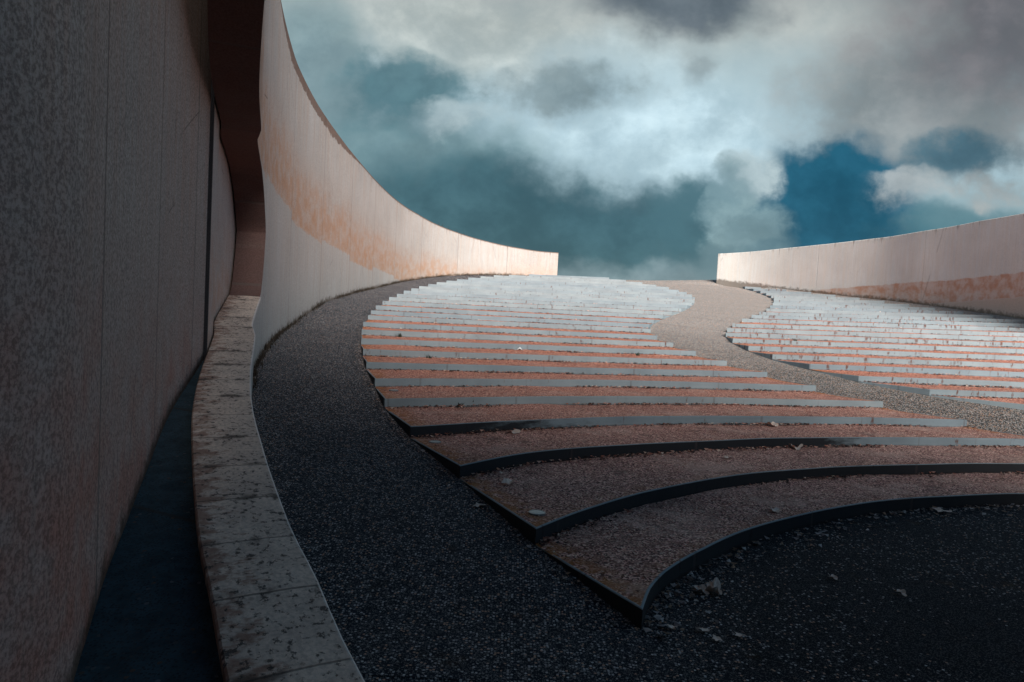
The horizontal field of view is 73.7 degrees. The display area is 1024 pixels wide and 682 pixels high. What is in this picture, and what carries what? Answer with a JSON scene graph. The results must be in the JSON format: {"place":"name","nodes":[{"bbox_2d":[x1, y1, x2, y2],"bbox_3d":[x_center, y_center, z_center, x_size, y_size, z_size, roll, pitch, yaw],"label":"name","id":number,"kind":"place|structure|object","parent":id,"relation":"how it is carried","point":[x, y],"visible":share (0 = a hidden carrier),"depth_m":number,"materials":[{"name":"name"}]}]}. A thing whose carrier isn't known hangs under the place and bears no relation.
{"place":"outdoors","nodes":[
{"label":"outdoors","id":0,"kind":"place"},
{"bbox_2d":[0,0,214,681],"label":"channel wall","id":1,"kind":"structure","parent":0,"point":[107,110],"depth_m":3.43,"materials":[{"name":"grey concrete"}]},
{"bbox_2d":[73,361,223,681],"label":"water channel","id":2,"kind":"object","parent":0,"point":[152,620],"visible":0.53,"depth_m":4.13,"materials":[{"name":"blue liquid"}]},
{"bbox_2d":[207,99,236,352],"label":"backing wall","id":3,"kind":"structure","parent":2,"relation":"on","point":[223,235],"depth_m":12.03,"materials":[{"name":"concrete"}]},
{"bbox_2d":[252,275,644,681],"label":"path","id":4,"kind":"structure","parent":0,"point":[420,568],"depth_m":5.96,"materials":[{"name":"grey gravel"}]},
{"bbox_2d":[253,273,513,387],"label":"weeds","id":5,"kind":"object","parent":4,"relation":"on","point":[276,336],"visible":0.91,"depth_m":17.65,"materials":[{"name":"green plant"}]},
{"bbox_2d":[368,315,650,332],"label":"terrace step","id":6,"kind":"object","parent":4,"relation":"on","point":[496,323],"visible":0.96,"depth_m":20.44,"materials":[{"name":"concrete"}]},
{"bbox_2d":[363,320,656,339],"bbox_3d":[0.166,-0.276,19.938,8.842,0.267,1.097,2,3,-13],"label":"terrace step","id":7,"kind":"object","parent":4,"relation":"on","point":[478,328],"visible":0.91,"depth_m":19.52,"materials":[{"name":"concrete"}]},
{"bbox_2d":[371,310,652,328],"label":"terrace step","id":8,"kind":"object","parent":4,"relation":"on","point":[507,319],"visible":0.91,"depth_m":21.36,"materials":[{"name":"concrete"}]},
{"bbox_2d":[361,327,672,347],"bbox_3d":[0.255,-0.057,18.807,8.604,0.243,1.223,2,3,-13],"label":"terrace step","id":9,"kind":"object","parent":4,"relation":"on","point":[475,336],"visible":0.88,"depth_m":18.33,"materials":[{"name":"concrete"}]},
{"bbox_2d":[376,305,660,323],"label":"terrace step","id":10,"kind":"object","parent":4,"relation":"on","point":[512,314],"visible":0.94,"depth_m":22.21,"materials":[{"name":"concrete"}]},
{"bbox_2d":[382,301,670,319],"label":"terrace step","id":11,"kind":"object","parent":4,"relation":"on","point":[497,308],"visible":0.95,"depth_m":23.04,"materials":[{"name":"concrete"}]},
{"bbox_2d":[361,335,695,355],"bbox_3d":[0.512,0.161,17.717,8.714,0.243,1.383,2,3,-15],"label":"terrace step","id":12,"kind":"object","parent":4,"relation":"on","point":[443,342],"visible":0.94,"depth_m":17.19,"materials":[{"name":"concrete"}]},
{"bbox_2d":[389,297,680,315],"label":"terrace step","id":13,"kind":"object","parent":4,"relation":"on","point":[513,305],"visible":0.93,"depth_m":24.26,"materials":[{"name":"concrete"}]},
{"bbox_2d":[397,294,686,311],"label":"terrace step","id":14,"kind":"object","parent":4,"relation":"on","point":[543,303],"visible":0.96,"depth_m":25.54,"materials":[{"name":"concrete"}]},
{"bbox_2d":[361,345,726,365],"bbox_3d":[0.909,0.388,16.525,8.952,0.253,1.394,2,3,-17],"label":"terrace step","id":15,"kind":"object","parent":4,"relation":"on","point":[415,352],"visible":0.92,"depth_m":15.96,"materials":[{"name":"concrete"}]},
{"bbox_2d":[404,291,691,308],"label":"terrace step","id":16,"kind":"object","parent":4,"relation":"on","point":[548,299],"visible":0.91,"depth_m":26.80,"materials":[{"name":"concrete"}]},
{"bbox_2d":[363,356,766,377],"bbox_3d":[1.385,0.629,15.331,9.295,0.239,1.398,2,3,-18],"label":"terrace step","id":17,"kind":"object","parent":4,"relation":"on","point":[424,363],"visible":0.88,"depth_m":14.77,"materials":[{"name":"concrete"}]},
{"bbox_2d":[446,281,686,293],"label":"terrace step","id":18,"kind":"object","parent":4,"relation":"on","point":[589,288],"visible":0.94,"depth_m":33.64,"materials":[{"name":"concrete"}]},
{"bbox_2d":[457,279,678,291],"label":"terrace step","id":19,"kind":"object","parent":4,"relation":"on","point":[566,285],"visible":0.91,"depth_m":34.93,"materials":[{"name":"concrete"}]},
{"bbox_2d":[375,386,882,408],"bbox_3d":[2.484,1.097,12.972,10.027,0.243,1.761,2,3,-19],"label":"terrace step","id":20,"kind":"object","parent":4,"relation":"on","point":[576,395],"visible":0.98,"depth_m":12.55,"materials":[{"name":"concrete"}]},
{"bbox_2d":[366,369,815,391],"bbox_3d":[1.881,0.862,14.051,9.487,0.247,1.506,2,3,-19],"label":"terrace step","id":21,"kind":"object","parent":20,"relation":"on","point":[400,378],"visible":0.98,"depth_m":13.64,"materials":[{"name":"concrete"}]},
{"bbox_2d":[523,275,715,282],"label":"landing","id":22,"kind":"object","parent":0,"point":[708,281],"visible":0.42,"depth_m":41.98,"materials":[{"name":"grey concrete"}]},
{"bbox_2d":[529,274,608,278],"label":"terrace step","id":23,"kind":"object","parent":22,"relation":"on","point":[570,276],"visible":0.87,"depth_m":40.77,"materials":[{"name":"concrete"}]},
{"bbox_2d":[281,0,1023,279],"label":"sky","id":24,"kind":"structure","parent":0,"point":[618,139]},
{"bbox_2d":[362,505,1023,681],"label":"ground","id":25,"kind":"structure","parent":0,"point":[813,653],"depth_m":5.40,"materials":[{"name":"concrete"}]},
{"bbox_2d":[191,0,557,681],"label":"perimeter wall","id":26,"kind":"structure","parent":25,"relation":"on","point":[323,214],"depth_m":11.43,"materials":[{"name":"concrete"}]},
{"bbox_2d":[353,284,1023,681],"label":"leaf litter","id":27,"kind":"object","parent":25,"relation":"on","point":[677,592],"visible":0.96,"depth_m":10.19,"materials":[{"name":"plant"}]},
{"bbox_2d":[689,584,708,593],"bbox_3d":[1.536,2.027,5.603,0.126,0.046,0.150,3,3,-7],"label":"fallen leaf","id":28,"kind":"object","parent":25,"relation":"on","point":[701,587],"visible":1,"depth_m":5.61,"materials":[{"name":"plant"}]},
{"bbox_2d":[704,577,721,594],"bbox_3d":[1.659,2.007,5.604,0.187,0.097,0.157,1,3,-37],"label":"fallen leaf","id":29,"kind":"object","parent":25,"relation":"on","point":[714,585],"visible":1,"depth_m":5.63,"materials":[{"name":"plant"}]},
{"bbox_2d":[712,634,721,640],"bbox_3d":[1.433,2.076,4.764,0.072,0.016,0.089,4,3,23],"label":"fallen leaf","id":30,"kind":"object","parent":25,"relation":"on","point":[716,638],"visible":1,"depth_m":4.78,"materials":[{"name":"grey plant"}]},
{"bbox_2d":[536,473,1023,628],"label":"terrace step","id":31,"kind":"object","parent":25,"relation":"on","point":[688,558],"visible":0.94,"depth_m":7.19,"materials":[{"name":"concrete"}]},
{"bbox_2d":[460,445,1023,544],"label":"terrace step","id":32,"kind":"object","parent":31,"relation":"on","point":[606,502],"visible":0.93,"depth_m":8.58,"materials":[{"name":"concrete"}]},
{"bbox_2d":[501,478,516,483],"bbox_3d":[-0.041,1.537,7.555,0.211,0.069,0.179,1,4,-40],"label":"fallen leaf","id":33,"kind":"object","parent":32,"relation":"on","point":[507,480],"visible":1,"depth_m":7.56,"materials":[{"name":"beige plant"}]},
{"bbox_2d":[528,509,545,515],"bbox_3d":[0.238,1.648,6.526,0.164,0.034,0.164,3,3,0],"label":"fallen leaf","id":34,"kind":"object","parent":32,"relation":"on","point":[535,512],"visible":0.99,"depth_m":6.50,"materials":[{"name":"plant"}]},
{"bbox_2d":[411,424,1023,478],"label":"terrace step","id":35,"kind":"object","parent":32,"relation":"on","point":[459,466],"visible":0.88,"depth_m":10.13,"materials":[{"name":"concrete"}]},
{"bbox_2d":[429,440,440,443],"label":"fallen leaf","id":36,"kind":"object","parent":35,"relation":"on","point":[435,441],"visible":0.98,"depth_m":8.85,"materials":[{"name":"plant"}]},
{"bbox_2d":[506,429,520,432],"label":"fallen leaf","id":37,"kind":"object","parent":35,"relation":"on","point":[516,431],"visible":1,"depth_m":9.81,"materials":[{"name":"beige plant"}]},
{"bbox_2d":[385,404,966,437],"bbox_3d":[3.205,1.338,11.809,10.611,0.248,1.922,2,3,-21],"label":"terrace step","id":38,"kind":"object","parent":35,"relation":"on","point":[454,422],"visible":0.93,"depth_m":11.37,"materials":[{"name":"concrete"}]},
{"bbox_2d":[767,422,777,425],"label":"fallen leaf","id":39,"kind":"object","parent":35,"relation":"on","point":[773,423],"visible":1,"depth_m":11.74,"materials":[{"name":"beige plant"}]},
{"bbox_2d":[789,443,802,449],"bbox_3d":[4.371,1.617,10.484,0.179,0.086,0.211,3,3,0],"label":"fallen leaf","id":40,"kind":"object","parent":32,"relation":"on","point":[798,447],"visible":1,"depth_m":10.49,"materials":[{"name":"beige plant"}]},
{"bbox_2d":[893,588,906,595],"bbox_3d":[3.279,2.115,5.772,0.094,0.035,0.114,4,3,20],"label":"fallen leaf","id":41,"kind":"object","parent":25,"relation":"on","point":[902,591],"visible":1,"depth_m":5.77,"materials":[{"name":"plant"}]},
{"bbox_2d":[934,507,953,512],"bbox_3d":[5.343,2.092,8.440,0.179,0.038,0.211,2,3,-17],"label":"fallen leaf","id":42,"kind":"object","parent":25,"relation":"on","point":[938,509],"visible":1,"depth_m":8.48,"materials":[{"name":"grey plant"}]},
{"bbox_2d":[626,281,1023,434],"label":"walkway","id":43,"kind":"structure","parent":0,"point":[708,318],"depth_m":18.36,"materials":[{"name":"grey gravel"}]},
{"bbox_2d":[411,288,693,305],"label":"terrace step","id":44,"kind":"object","parent":43,"relation":"on","point":[555,297],"visible":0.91,"depth_m":28.37,"materials":[{"name":"concrete"}]},
{"bbox_2d":[419,286,694,302],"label":"terrace step","id":45,"kind":"object","parent":43,"relation":"on","point":[566,294],"visible":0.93,"depth_m":29.77,"materials":[{"name":"concrete"}]},
{"bbox_2d":[428,284,694,299],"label":"terrace step","id":46,"kind":"object","parent":43,"relation":"on","point":[568,292],"visible":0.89,"depth_m":31.03,"materials":[{"name":"concrete"}]},
{"bbox_2d":[437,282,691,296],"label":"terrace step","id":47,"kind":"object","parent":43,"relation":"on","point":[567,289],"visible":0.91,"depth_m":32.38,"materials":[{"name":"concrete"}]},
{"bbox_2d":[509,275,625,281],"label":"terrace step","id":48,"kind":"object","parent":43,"relation":"on","point":[571,278],"visible":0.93,"depth_m":39.63,"materials":[{"name":"concrete"}]},
{"bbox_2d":[494,275,641,283],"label":"terrace step","id":49,"kind":"object","parent":43,"relation":"on","point":[567,279],"visible":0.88,"depth_m":38.41,"materials":[{"name":"concrete"}]},
{"bbox_2d":[468,277,668,288],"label":"terrace step","id":50,"kind":"object","parent":43,"relation":"on","point":[588,284],"visible":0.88,"depth_m":36.08,"materials":[{"name":"concrete"}]},
{"bbox_2d":[481,276,655,285],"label":"terrace step","id":51,"kind":"object","parent":43,"relation":"on","point":[566,281],"visible":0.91,"depth_m":37.31,"materials":[{"name":"concrete"}]},
{"bbox_2d":[743,286,760,288],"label":"terrace step","id":52,"kind":"object","parent":43,"relation":"on","point":[745,287],"visible":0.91,"depth_m":39.42,"materials":[{"name":"concrete"}]},
{"bbox_2d":[746,289,785,290],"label":"terrace step","id":53,"kind":"object","parent":43,"relation":"on","point":[766,289],"visible":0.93,"depth_m":37.98,"materials":[{"name":"concrete"}]},
{"bbox_2d":[762,293,835,296],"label":"terrace step","id":54,"kind":"object","parent":43,"relation":"on","point":[783,294],"visible":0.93,"depth_m":35.09,"materials":[{"name":"concrete"}]},
{"bbox_2d":[772,298,883,302],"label":"terrace step","id":55,"kind":"object","parent":43,"relation":"on","point":[831,300],"visible":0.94,"depth_m":32.14,"materials":[{"name":"concrete"}]},
{"bbox_2d":[774,300,909,306],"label":"terrace step","id":56,"kind":"object","parent":43,"relation":"on","point":[848,303],"visible":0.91,"depth_m":30.77,"materials":[{"name":"concrete"}]},
{"bbox_2d":[773,303,934,310],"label":"terrace step","id":57,"kind":"object","parent":43,"relation":"on","point":[853,306],"visible":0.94,"depth_m":29.44,"materials":[{"name":"concrete"}]},
{"bbox_2d":[770,305,962,314],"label":"terrace step","id":58,"kind":"object","parent":43,"relation":"on","point":[865,309],"visible":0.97,"depth_m":28.11,"materials":[{"name":"concrete"}]},
{"bbox_2d":[716,213,1023,318],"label":"terrace wall","id":59,"kind":"structure","parent":43,"relation":"on","point":[977,266],"depth_m":30.78,"materials":[{"name":"concrete"}]},
{"bbox_2d":[726,337,1023,353],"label":"terrace step","id":60,"kind":"object","parent":43,"relation":"on","point":[934,347],"visible":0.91,"depth_m":20.16,"materials":[{"name":"concrete"}]},
{"bbox_2d":[726,333,1023,347],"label":"terrace step","id":61,"kind":"object","parent":43,"relation":"on","point":[898,340],"visible":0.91,"depth_m":21.14,"materials":[{"name":"concrete"}]},
{"bbox_2d":[727,328,1023,340],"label":"terrace step","id":62,"kind":"object","parent":43,"relation":"on","point":[872,334],"visible":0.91,"depth_m":22.06,"materials":[{"name":"concrete"}]},
{"bbox_2d":[732,322,1023,336],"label":"terrace step","id":63,"kind":"object","parent":43,"relation":"on","point":[856,329],"visible":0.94,"depth_m":22.94,"materials":[{"name":"concrete"}]},
{"bbox_2d":[734,343,1023,360],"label":"terrace step","id":64,"kind":"object","parent":43,"relation":"on","point":[859,351],"visible":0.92,"depth_m":19.18,"materials":[{"name":"concrete"}]},
{"bbox_2d":[766,308,992,318],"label":"terrace step","id":65,"kind":"object","parent":43,"relation":"on","point":[877,313],"visible":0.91,"depth_m":26.64,"materials":[{"name":"concrete"}]},
{"bbox_2d":[742,319,1023,332],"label":"terrace step","id":66,"kind":"object","parent":43,"relation":"on","point":[891,325],"visible":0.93,"depth_m":23.69,"materials":[{"name":"concrete"}]},
{"bbox_2d":[749,351,1023,368],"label":"terrace step","id":67,"kind":"object","parent":43,"relation":"on","point":[846,358],"visible":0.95,"depth_m":18.14,"materials":[{"name":"concrete"}]},
{"bbox_2d":[751,315,1023,327],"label":"terrace step","id":68,"kind":"object","parent":43,"relation":"on","point":[926,322],"visible":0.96,"depth_m":24.45,"materials":[{"name":"concrete"}]},
{"bbox_2d":[759,312,1022,323],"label":"terrace step","id":69,"kind":"object","parent":43,"relation":"on","point":[986,320],"visible":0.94,"depth_m":25.30,"materials":[{"name":"concrete"}]},
{"bbox_2d":[774,360,1023,377],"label":"terrace step","id":70,"kind":"object","parent":43,"relation":"on","point":[947,370],"visible":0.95,"depth_m":17.07,"materials":[{"name":"concrete"}]},
{"bbox_2d":[810,369,1023,388],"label":"terrace step","id":71,"kind":"object","parent":43,"relation":"on","point":[918,378],"visible":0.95,"depth_m":16.06,"materials":[{"name":"concrete"}]},
{"bbox_2d":[859,381,1023,398],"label":"terrace step","id":72,"kind":"object","parent":43,"relation":"on","point":[961,391],"visible":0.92,"depth_m":15.08,"materials":[{"name":"concrete"}]},
{"bbox_2d":[929,395,1023,409],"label":"terrace step","id":73,"kind":"object","parent":43,"relation":"on","point":[1016,404],"visible":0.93,"depth_m":14.53,"materials":[{"name":"concrete"}]},
{"bbox_2d":[761,287,1023,322],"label":"walkway","id":74,"kind":"structure","parent":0,"point":[944,309],"depth_m":29.73,"materials":[{"name":"grey concrete"}]},
{"bbox_2d":[754,291,810,293],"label":"terrace step","id":75,"kind":"object","parent":74,"relation":"on","point":[761,292],"visible":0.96,"depth_m":36.49,"materials":[{"name":"concrete"}]},
{"bbox_2d":[767,296,859,299],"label":"terrace step","id":76,"kind":"object","parent":74,"relation":"on","point":[811,297],"visible":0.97,"depth_m":33.62,"materials":[{"name":"concrete"}]}
]}

